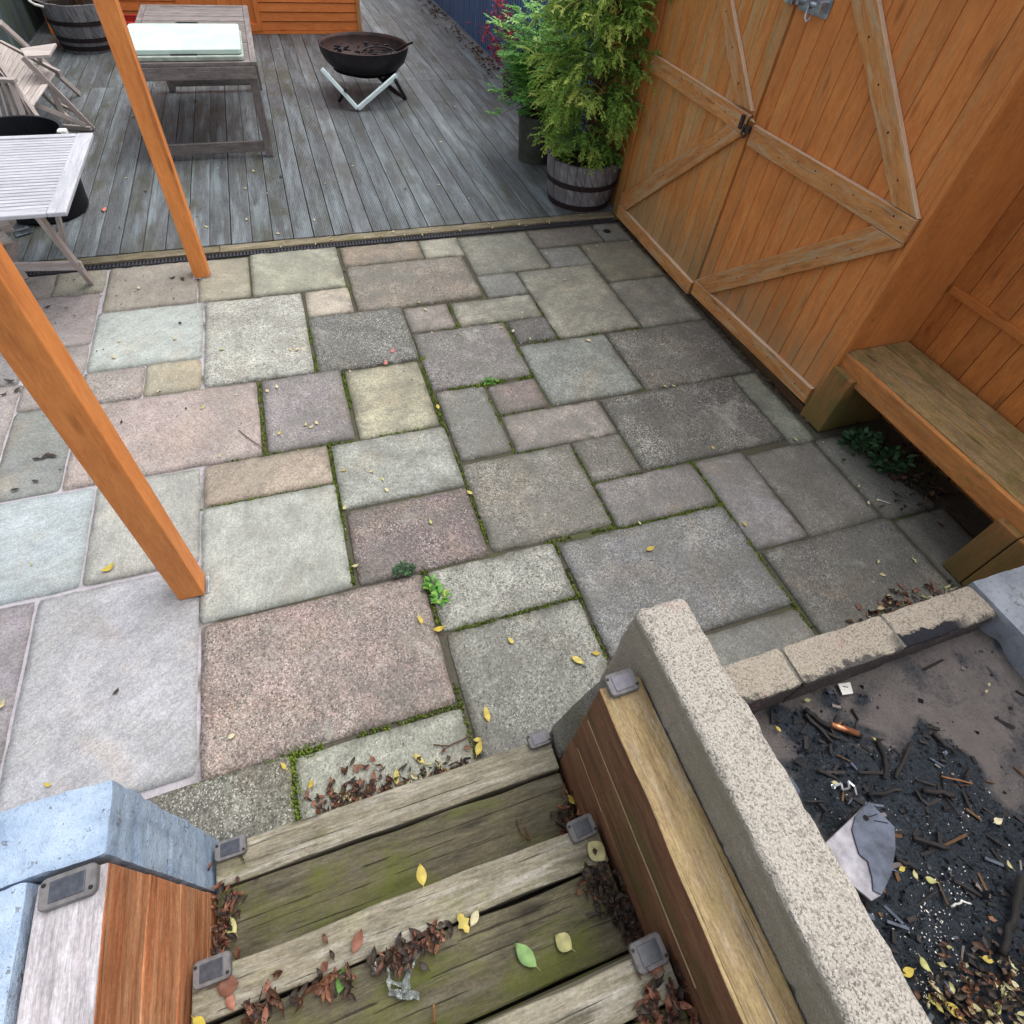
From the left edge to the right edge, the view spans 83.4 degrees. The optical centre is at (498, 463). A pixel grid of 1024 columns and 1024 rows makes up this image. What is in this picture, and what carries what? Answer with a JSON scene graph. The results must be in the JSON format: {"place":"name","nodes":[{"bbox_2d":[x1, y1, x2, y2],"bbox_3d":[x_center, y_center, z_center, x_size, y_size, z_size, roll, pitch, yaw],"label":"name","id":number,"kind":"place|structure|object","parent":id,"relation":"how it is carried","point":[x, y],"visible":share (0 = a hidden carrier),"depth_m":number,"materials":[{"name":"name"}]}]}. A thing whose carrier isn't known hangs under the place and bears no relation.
{"place":"outdoors","nodes":[
{"label":"outdoors","id":0,"kind":"place"},
{"bbox_2d":[14,225,31,236],"bbox_3d":[-3.459,-1.690,4.167,0.077,0.027,0.106,34,54,23],"label":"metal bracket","id":1,"kind":"object","parent":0,"point":[23,232],"visible":0.96,"depth_m":4.17,"materials":[{"name":"metal"}]},
{"bbox_2d":[0,222,992,1023],"bbox_3d":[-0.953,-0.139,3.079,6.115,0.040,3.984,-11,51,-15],"label":"patio paving","id":2,"kind":"structure","parent":0,"point":[354,667],"depth_m":2.79,"materials":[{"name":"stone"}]},
{"bbox_2d":[0,220,28,279],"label":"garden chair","id":3,"kind":"object","parent":2,"relation":"on","point":[10,246],"visible":0.68,"depth_m":3.65,"materials":[{"name":"grey wood"}]},
{"bbox_2d":[0,133,93,285],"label":"slatted table","id":4,"kind":"object","parent":2,"relation":"on","point":[40,175],"visible":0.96,"depth_m":3.42,"materials":[{"name":"grey wood"}]},
{"bbox_2d":[0,242,208,599],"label":"pergola post","id":5,"kind":"object","parent":2,"relation":"on","point":[37,357],"visible":1,"depth_m":1.68,"materials":[{"name":"wood"}]},
{"bbox_2d":[99,561,115,570],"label":"fallen leaf","id":6,"kind":"object","parent":2,"relation":"on","point":[108,567],"visible":1,"depth_m":2.46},
{"bbox_2d":[0,780,218,1023],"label":"painted wall","id":7,"kind":"structure","parent":2,"relation":"on","point":[109,821],"depth_m":1.21,"materials":[{"name":"blue paint"}]},
{"bbox_2d":[16,863,221,1023],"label":"sleeper wall","id":8,"kind":"structure","parent":2,"relation":"on","point":[122,945],"depth_m":1.16,"materials":[{"name":"wood"}]},
{"bbox_2d":[37,862,99,912],"bbox_3d":[-0.852,0.839,1.139,0.101,0.020,0.056,-13,51,-16],"label":"solar light","id":9,"kind":"object","parent":8,"relation":"on","point":[68,887],"visible":1,"depth_m":1.13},
{"bbox_2d":[93,0,210,278],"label":"pergola post","id":10,"kind":"object","parent":2,"relation":"on","point":[116,30],"visible":1,"depth_m":3.29,"materials":[{"name":"wood"}]},
{"bbox_2d":[25,218,615,276],"bbox_3d":[-1.683,-1.567,4.317,5.670,0.084,0.053,-11,51,-15],"label":"drain channel","id":11,"kind":"object","parent":2,"relation":"in","point":[110,266],"visible":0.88,"depth_m":4.41,"materials":[{"name":"metal"}]},
{"bbox_2d":[304,755,385,813],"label":"leaf litter","id":12,"kind":"object","parent":2,"relation":"on","point":[332,793],"visible":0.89,"depth_m":1.97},
{"bbox_2d":[330,745,470,809],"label":"leaf litter","id":13,"kind":"object","parent":2,"relation":"on","point":[439,769],"visible":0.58,"depth_m":2.00,"materials":[{"name":"plant"}]},
{"bbox_2d":[391,560,416,576],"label":"weed","id":14,"kind":"object","parent":2,"relation":"on","point":[400,566],"visible":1,"depth_m":2.55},
{"bbox_2d":[421,574,440,590],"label":"weed","id":15,"kind":"object","parent":2,"relation":"on","point":[426,584],"visible":1,"depth_m":2.50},
{"bbox_2d":[191,743,689,1023],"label":"garden steps","id":16,"kind":"structure","parent":2,"relation":"on","point":[340,878],"depth_m":1.59,"materials":[{"name":"wood"}]},
{"bbox_2d":[190,1015,204,1023],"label":"fallen leaf","id":17,"kind":"object","parent":16,"relation":"on","point":[198,1020],"visible":1,"depth_m":1.37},
{"bbox_2d":[193,951,231,989],"bbox_3d":[-0.712,1.259,1.428,0.088,0.020,0.056,-11,51,-15],"label":"solar light","id":18,"kind":"object","parent":16,"relation":"on","point":[212,970],"visible":1,"depth_m":1.42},
{"bbox_2d":[215,975,238,996],"bbox_3d":[-0.672,1.285,1.414,0.048,0.009,0.045,30,53,20],"label":"fallen leaf","id":19,"kind":"object","parent":16,"relation":"on","point":[228,985],"visible":1,"depth_m":1.41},
{"bbox_2d":[215,834,246,862],"bbox_3d":[-0.820,1.177,1.759,0.090,0.020,0.055,-11,51,-15],"label":"solar light","id":20,"kind":"object","parent":16,"relation":"on","point":[230,848],"visible":1,"depth_m":1.75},
{"bbox_2d":[226,993,235,1010],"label":"fallen leaf","id":21,"kind":"object","parent":16,"relation":"on","point":[230,1001],"visible":1,"depth_m":1.40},
{"bbox_2d":[225,917,238,937],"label":"fallen leaf","id":22,"kind":"object","parent":16,"relation":"on","point":[234,925],"visible":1,"depth_m":1.64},
{"bbox_2d":[207,855,258,958],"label":"leaf litter","id":23,"kind":"object","parent":16,"relation":"on","point":[224,924],"visible":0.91,"depth_m":1.66,"materials":[{"name":"plant"}]},
{"bbox_2d":[336,967,346,998],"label":"fallen leaf","id":24,"kind":"object","parent":16,"relation":"on","point":[339,987],"visible":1,"depth_m":1.43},
{"bbox_2d":[240,918,454,1023],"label":"leaf litter","id":25,"kind":"object","parent":16,"relation":"on","point":[273,997],"visible":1,"depth_m":1.44,"materials":[{"name":"plant"}]},
{"bbox_2d":[351,929,362,957],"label":"fallen leaf","id":26,"kind":"object","parent":16,"relation":"on","point":[357,941],"visible":1,"depth_m":1.48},
{"bbox_2d":[370,950,419,999],"bbox_3d":[-0.263,1.286,1.445,0.147,0.019,0.082,9,48,3],"label":"plastic scrap","id":27,"kind":"object","parent":16,"relation":"on","point":[404,992],"visible":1,"depth_m":1.43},
{"bbox_2d":[402,941,422,962],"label":"fallen leaf","id":28,"kind":"object","parent":16,"relation":"on","point":[414,945],"visible":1,"depth_m":1.47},
{"bbox_2d":[416,864,426,887],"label":"fallen leaf","id":29,"kind":"object","parent":16,"relation":"on","point":[421,874],"visible":1,"depth_m":1.59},
{"bbox_2d":[455,908,469,932],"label":"fallen leaf","id":30,"kind":"object","parent":16,"relation":"on","point":[463,921],"visible":1,"depth_m":1.52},
{"bbox_2d":[470,906,479,926],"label":"fallen leaf","id":31,"kind":"object","parent":16,"relation":"on","point":[474,917],"visible":1,"depth_m":1.53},
{"bbox_2d":[516,818,530,839],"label":"twig","id":32,"kind":"object","parent":16,"relation":"on","point":[529,838],"visible":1,"depth_m":1.84,"materials":[{"name":"wood"}]},
{"bbox_2d":[515,943,538,968],"bbox_3d":[0.078,1.275,1.486,0.082,0.018,0.040,16,49,9],"label":"fallen leaf","id":33,"kind":"object","parent":16,"relation":"on","point":[525,955],"visible":1,"depth_m":1.49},
{"bbox_2d":[526,728,550,749],"bbox_3d":[0.142,0.970,2.026,0.081,0.020,0.053,-12,51,-15],"label":"solar light","id":34,"kind":"object","parent":16,"relation":"on","point":[538,738],"visible":1,"depth_m":2.02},
{"bbox_2d":[555,932,572,951],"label":"fallen leaf","id":35,"kind":"object","parent":16,"relation":"on","point":[563,942],"visible":1,"depth_m":1.51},
{"bbox_2d":[550,783,580,835],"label":"leaf litter","id":36,"kind":"object","parent":16,"relation":"on","point":[564,812],"visible":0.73,"depth_m":1.88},
{"bbox_2d":[566,813,597,843],"bbox_3d":[0.245,1.067,1.682,0.083,0.020,0.056,-14,51,-17],"label":"solar light","id":37,"kind":"object","parent":16,"relation":"on","point":[581,828],"visible":1,"depth_m":1.68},
{"bbox_2d":[585,840,605,860],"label":"fallen leaf","id":38,"kind":"object","parent":16,"relation":"on","point":[598,846],"visible":1,"depth_m":1.65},
{"bbox_2d":[576,848,643,944],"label":"leaf litter","id":39,"kind":"object","parent":16,"relation":"on","point":[626,913],"visible":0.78,"depth_m":1.57,"materials":[{"name":"plant"}]},
{"bbox_2d":[628,932,668,974],"bbox_3d":[0.353,1.147,1.346,0.083,0.020,0.060,-13,51,-16],"label":"solar light","id":40,"kind":"object","parent":16,"relation":"on","point":[648,952],"visible":1,"depth_m":1.34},
{"bbox_2d":[632,958,701,1023],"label":"leaf litter","id":41,"kind":"object","parent":16,"relation":"on","point":[649,1007],"visible":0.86,"depth_m":1.29,"materials":[{"name":"plant"}]},
{"bbox_2d":[429,584,452,606],"bbox_3d":[-0.245,0.565,2.473,0.099,0.039,0.097,15,49,8],"label":"weed","id":42,"kind":"object","parent":2,"relation":"on","point":[437,593],"visible":1,"depth_m":2.47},
{"bbox_2d":[434,734,470,746],"bbox_3d":[-0.166,1.015,2.094,0.140,0.008,0.023,-9,50,-13],"label":"twig","id":43,"kind":"object","parent":2,"relation":"on","point":[452,743],"visible":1,"depth_m":2.08,"materials":[{"name":"wood"}]},
{"bbox_2d":[475,740,481,755],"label":"fallen leaf","id":44,"kind":"object","parent":2,"relation":"on","point":[478,748],"visible":1,"depth_m":2.09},
{"bbox_2d":[483,706,489,724],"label":"fallen leaf","id":45,"kind":"object","parent":2,"relation":"on","point":[486,712],"visible":1,"depth_m":2.17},
{"bbox_2d":[193,270,829,824],"bbox_3d":[-0.093,-0.240,3.232,2.951,0.018,3.501,-11,51,-15],"label":"joint moss","id":46,"kind":"object","parent":2,"relation":"on","point":[293,756],"visible":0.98,"depth_m":2.79,"materials":[{"name":"plant"}]},
{"bbox_2d":[224,258,873,744],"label":"leaf litter","id":47,"kind":"object","parent":2,"relation":"on","point":[564,542],"visible":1,"depth_m":3.09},
{"bbox_2d":[558,677,804,1023],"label":"sleeper wall","id":48,"kind":"structure","parent":2,"relation":"on","point":[624,777],"depth_m":1.32,"materials":[{"name":"wood"}]},
{"bbox_2d":[604,668,639,697],"bbox_3d":[0.321,0.569,1.494,0.083,0.020,0.058,-12,51,-15],"label":"solar light","id":49,"kind":"object","parent":48,"relation":"on","point":[623,682],"visible":1,"depth_m":1.49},
{"bbox_2d":[620,225,797,411],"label":"leaf litter","id":50,"kind":"object","parent":2,"relation":"on","point":[732,343],"visible":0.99,"depth_m":4.00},
{"bbox_2d":[549,599,931,1023],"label":"concrete wall","id":51,"kind":"structure","parent":2,"relation":"on","point":[833,955],"depth_m":1.19,"materials":[{"name":"concrete"}]},
{"bbox_2d":[592,0,1023,521],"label":"timber outbuilding","id":52,"kind":"structure","parent":2,"relation":"on","point":[806,196],"depth_m":3.00,"materials":[{"name":"brown wood"}]},
{"bbox_2d":[616,0,796,293],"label":"door","id":53,"kind":"structure","parent":52,"relation":"in","point":[714,71],"depth_m":3.86,"materials":[{"name":"brown wood"}]},
{"bbox_2d":[691,0,1023,404],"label":"door","id":54,"kind":"structure","parent":52,"relation":"in","point":[869,108],"depth_m":2.90,"materials":[{"name":"brown wood"}]},
{"bbox_2d":[723,587,996,713],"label":"block wall","id":55,"kind":"structure","parent":2,"relation":"on","point":[764,680],"depth_m":2.01,"materials":[{"name":"concrete"}]},
{"bbox_2d":[837,426,884,455],"bbox_3d":[2.057,-0.136,3.260,0.251,0.092,0.210,-11,51,-15],"label":"weed","id":56,"kind":"object","parent":2,"relation":"on","point":[864,434],"visible":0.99,"depth_m":3.25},
{"bbox_2d":[866,445,916,474],"bbox_3d":[2.166,-0.019,3.170,0.274,0.086,0.191,-11,51,-15],"label":"weed","id":57,"kind":"object","parent":2,"relation":"on","point":[885,454],"visible":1,"depth_m":3.17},
{"bbox_2d":[844,557,963,622],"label":"leaf litter","id":58,"kind":"object","parent":2,"relation":"on","point":[888,598],"visible":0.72,"depth_m":2.61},
{"bbox_2d":[842,422,968,526],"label":"leaf litter","id":59,"kind":"object","parent":2,"relation":"on","point":[942,491],"visible":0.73,"depth_m":3.10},
{"bbox_2d":[803,341,1023,586],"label":"timber bench","id":60,"kind":"object","parent":2,"relation":"on","point":[966,440],"visible":1,"depth_m":2.80,"materials":[{"name":"wood"}]},
{"bbox_2d":[966,566,1023,677],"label":"rendered wall","id":61,"kind":"structure","parent":2,"relation":"on","point":[1001,594],"depth_m":2.16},
{"bbox_2d":[753,629,1023,1023],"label":"pit floor","id":62,"kind":"structure","parent":0,"point":[939,689],"depth_m":1.87,"materials":[{"name":"brown soil"}]},
{"bbox_2d":[804,713,832,742],"bbox_3d":[1.087,0.896,1.950,0.017,0.022,0.107,-24,55,-24],"label":"burnt stick","id":63,"kind":"object","parent":62,"relation":"on","point":[817,726],"visible":1,"depth_m":1.95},
{"bbox_2d":[816,768,837,779],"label":"burnt stick","id":64,"kind":"object","parent":62,"relation":"on","point":[819,770],"visible":1,"depth_m":1.85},
{"bbox_2d":[803,707,862,737],"bbox_3d":[1.146,0.891,1.959,0.197,0.046,0.047,22,50,14],"label":"copper pipe","id":65,"kind":"object","parent":62,"relation":"on","point":[840,727],"visible":1,"depth_m":1.95,"materials":[{"name":"orange metal"}]},
{"bbox_2d":[827,731,848,742],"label":"burnt stick","id":66,"kind":"object","parent":62,"relation":"on","point":[837,737],"visible":1,"depth_m":1.92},
{"bbox_2d":[838,682,852,694],"bbox_3d":[1.244,0.803,2.052,0.058,0.012,0.041,-4,49,-8],"label":"white label","id":67,"kind":"object","parent":62,"relation":"on","point":[845,688],"visible":1,"depth_m":2.05,"materials":[{"name":"paper"}]},
{"bbox_2d":[825,802,895,900],"bbox_3d":[1.090,1.139,1.688,0.247,0.022,0.165,-23,54,-23],"label":"slate offcut","id":68,"kind":"object","parent":62,"relation":"on","point":[860,843],"visible":0.94,"depth_m":1.69,"materials":[{"name":"stone"}]},
{"bbox_2d":[876,738,888,779],"bbox_3d":[1.258,0.967,1.881,0.019,0.041,0.138,18,50,11],"label":"burnt stick","id":69,"kind":"object","parent":62,"relation":"on","point":[884,756],"visible":1,"depth_m":1.87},
{"bbox_2d":[867,788,901,796],"bbox_3d":[1.225,1.042,1.821,0.114,0.020,0.018,-4,49,-8],"label":"burnt stick","id":70,"kind":"object","parent":62,"relation":"on","point":[878,793],"visible":1,"depth_m":1.82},
{"bbox_2d":[771,659,1023,1023],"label":"charred scraps","id":71,"kind":"object","parent":62,"relation":"on","point":[849,797],"visible":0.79,"depth_m":1.79,"materials":[{"name":"black wood"}]},
{"bbox_2d":[773,650,1023,1022],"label":"charcoal","id":72,"kind":"object","parent":62,"relation":"on","point":[985,894],"visible":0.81,"depth_m":1.72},
{"bbox_2d":[831,780,857,794],"bbox_3d":[1.089,1.016,1.815,0.088,0.020,0.042,11,49,4],"label":"melted plastic scrap","id":73,"kind":"object","parent":72,"relation":"on","point":[849,783],"visible":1,"depth_m":1.81,"materials":[{"name":"plastic"}]},
{"bbox_2d":[893,741,912,779],"bbox_3d":[1.331,0.970,1.885,0.164,0.023,0.015,-35,60,-30],"label":"burnt stick","id":74,"kind":"object","parent":62,"relation":"on","point":[901,764],"visible":1,"depth_m":1.87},
{"bbox_2d":[894,856,917,870],"bbox_3d":[1.206,1.182,1.697,0.064,0.018,0.017,18,49,11],"label":"burnt stick","id":75,"kind":"object","parent":62,"relation":"on","point":[905,863],"visible":1,"depth_m":1.69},
{"bbox_2d":[902,967,915,977],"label":"fallen leaf","id":76,"kind":"object","parent":62,"relation":"on","point":[909,971],"visible":0.89,"depth_m":1.54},
{"bbox_2d":[815,699,1018,1004],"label":"ash flakes","id":77,"kind":"object","parent":62,"relation":"on","point":[933,907],"visible":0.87,"depth_m":1.62,"materials":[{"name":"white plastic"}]},
{"bbox_2d":[919,955,931,971],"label":"fallen leaf","id":78,"kind":"object","parent":62,"relation":"on","point":[923,963],"visible":1,"depth_m":1.54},
{"bbox_2d":[912,835,949,849],"bbox_3d":[1.303,1.141,1.728,0.105,0.017,0.015,13,49,7],"label":"burnt stick","id":79,"kind":"object","parent":62,"relation":"on","point":[927,842],"visible":1,"depth_m":1.72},
{"bbox_2d":[921,788,955,796],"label":"burnt stick","id":80,"kind":"object","parent":62,"relation":"on","point":[936,792],"visible":1,"depth_m":1.81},
{"bbox_2d":[932,731,955,752],"bbox_3d":[1.494,0.936,1.926,0.021,0.018,0.076,-26,55,-25],"label":"burnt stick","id":81,"kind":"object","parent":62,"relation":"on","point":[935,735],"visible":1,"depth_m":1.92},
{"bbox_2d":[944,1002,967,1021],"bbox_3d":[1.184,1.421,1.486,0.027,0.015,0.055,-16,52,-19],"label":"fallen leaf","id":82,"kind":"object","parent":62,"relation":"on","point":[953,1011],"visible":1,"depth_m":1.49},
{"bbox_2d":[901,916,1023,1023],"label":"leaf litter","id":83,"kind":"object","parent":62,"relation":"on","point":[986,945],"visible":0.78,"depth_m":1.54,"materials":[{"name":"plant"}]},
{"bbox_2d":[952,879,981,897],"bbox_3d":[1.355,1.225,1.659,0.084,0.028,0.014,20,50,12],"label":"burnt stick","id":84,"kind":"object","parent":62,"relation":"on","point":[964,886],"visible":1,"depth_m":1.66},
{"bbox_2d":[914,945,1023,1023],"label":"leaf litter","id":85,"kind":"object","parent":62,"relation":"on","point":[1002,1001],"visible":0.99,"depth_m":1.51,"materials":[{"name":"plant"}]},
{"bbox_2d":[979,955,993,963],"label":"fallen leaf","id":86,"kind":"object","parent":62,"relation":"on","point":[986,959],"visible":1,"depth_m":1.56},
{"bbox_2d":[998,874,1023,956],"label":"burnt stick","id":87,"kind":"object","parent":62,"relation":"on","point":[1011,924],"visible":1,"depth_m":1.59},
{"label":"ground","id":88,"kind":"structure","parent":0,"visible":0},
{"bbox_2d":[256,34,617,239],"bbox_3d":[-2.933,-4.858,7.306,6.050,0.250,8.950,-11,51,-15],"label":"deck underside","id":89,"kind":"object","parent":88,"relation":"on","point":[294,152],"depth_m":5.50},
{"bbox_2d":[0,0,45,76],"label":"mossy fence","id":90,"kind":"object","parent":89,"relation":"on","point":[24,20],"depth_m":6.99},
{"bbox_2d":[0,0,612,261],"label":"deck","id":91,"kind":"structure","parent":89,"relation":"on","point":[387,144],"depth_m":5.53,"materials":[{"name":"wood"}]},
{"bbox_2d":[0,62,39,115],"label":"garden chair","id":92,"kind":"object","parent":91,"relation":"on","point":[15,96],"visible":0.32,"depth_m":4.64,"materials":[{"name":"white wood"}]},
{"bbox_2d":[0,115,88,224],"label":"black tub","id":93,"kind":"object","parent":91,"relation":"on","point":[15,125],"visible":0.36,"depth_m":4.25,"materials":[{"name":"plastic"}]},
{"bbox_2d":[0,20,94,130],"bbox_3d":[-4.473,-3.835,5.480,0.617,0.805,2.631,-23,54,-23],"label":"garden chair","id":94,"kind":"object","parent":91,"relation":"on","point":[33,71],"visible":0.86,"depth_m":5.24,"materials":[{"name":"grey wood"}]},
{"bbox_2d":[28,0,110,53],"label":"barrel planter","id":95,"kind":"object","parent":91,"relation":"on","point":[77,29],"visible":0.67,"depth_m":6.77,"materials":[{"name":"grey wood"}]},
{"bbox_2d":[123,14,136,24],"bbox_3d":[-4.614,-5.428,7.214,0.470,0.276,0.400,-11,51,-15],"label":"red crate","id":96,"kind":"object","parent":91,"relation":"on","point":[129,18],"visible":0.01,"depth_m":7.23,"materials":[{"name":"plastic"}]},
{"bbox_2d":[44,0,361,33],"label":"garden shed","id":97,"kind":"structure","parent":91,"relation":"on","point":[300,16],"depth_m":8.01,"materials":[{"name":"brown wood"}]},
{"bbox_2d":[180,0,256,23],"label":"shed door","id":98,"kind":"structure","parent":97,"relation":"in","point":[249,3],"depth_m":7.70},
{"bbox_2d":[135,4,273,156],"bbox_3d":[-2.827,-3.731,5.549,1.010,0.751,2.014,-11,51,-15],"label":"garden table","id":99,"kind":"object","parent":91,"relation":"on","point":[175,74],"visible":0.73,"depth_m":5.17,"materials":[{"name":"wood"}]},
{"bbox_2d":[127,22,243,61],"bbox_3d":[-2.680,-3.621,4.907,0.915,0.073,0.936,-11,51,-15],"label":"folding table","id":100,"kind":"object","parent":99,"relation":"on","point":[176,41],"visible":0.81,"depth_m":4.76,"materials":[{"name":"white plastic"}]},
{"bbox_2d":[54,211,614,265],"bbox_3d":[-1.695,-1.633,4.353,5.686,0.080,0.094,-11,51,-15],"label":"deck edging","id":101,"kind":"object","parent":91,"relation":"attached to","point":[142,256],"visible":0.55,"depth_m":4.44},
{"bbox_2d":[318,31,407,110],"bbox_3d":[-1.508,-4.437,6.476,1.020,0.496,1.101,-11,51,-15],"label":"fire bowl","id":102,"kind":"object","parent":91,"relation":"on","point":[352,63],"visible":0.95,"depth_m":6.25,"materials":[{"name":"metal"}]},
{"bbox_2d":[333,41,397,77],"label":"embers","id":103,"kind":"object","parent":102,"relation":"in","point":[345,48],"visible":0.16,"depth_m":6.51},
{"bbox_2d":[360,41,412,54],"bbox_3d":[-1.216,-4.577,6.348,0.732,0.327,0.451,13,49,6],"label":"grill fork","id":104,"kind":"object","parent":102,"relation":"in","point":[404,45],"visible":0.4,"depth_m":6.46,"materials":[{"name":"metal"}]},
{"bbox_2d":[417,0,502,76],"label":"leaf litter","id":105,"kind":"object","parent":91,"relation":"on","point":[473,48],"visible":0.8,"depth_m":8.34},
{"bbox_2d":[467,0,522,99],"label":"red shrub","id":106,"kind":"object","parent":91,"relation":"on","point":[508,93],"visible":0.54,"depth_m":6.56,"materials":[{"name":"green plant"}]},
{"bbox_2d":[433,0,603,131],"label":"navy fence","id":107,"kind":"object","parent":91,"relation":"on","point":[461,13],"depth_m":8.10,"materials":[{"name":"paint"}]},
{"bbox_2d":[518,107,553,164],"bbox_3d":[0.375,-3.180,5.571,0.410,0.410,0.410,-11,51,-15],"label":"plant pot","id":108,"kind":"object","parent":91,"relation":"on","point":[529,153],"visible":0.47,"depth_m":5.48,"materials":[{"name":"plastic"}]},
{"bbox_2d":[484,0,593,124],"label":"leafy shrub","id":109,"kind":"object","parent":108,"relation":"in","point":[522,91],"visible":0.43,"depth_m":4.97,"materials":[{"name":"green plant"}]},
{"bbox_2d":[546,141,620,212],"bbox_3d":[0.724,-2.507,5.020,0.639,0.389,0.636,-11,51,-15],"label":"barrel planter","id":110,"kind":"object","parent":91,"relation":"on","point":[571,187],"visible":0.83,"depth_m":4.85,"materials":[{"name":"grey wood"}]},
{"bbox_2d":[518,0,670,174],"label":"conifer","id":111,"kind":"object","parent":110,"relation":"in","point":[566,108],"visible":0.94,"depth_m":4.29,"materials":[{"name":"green plant"}]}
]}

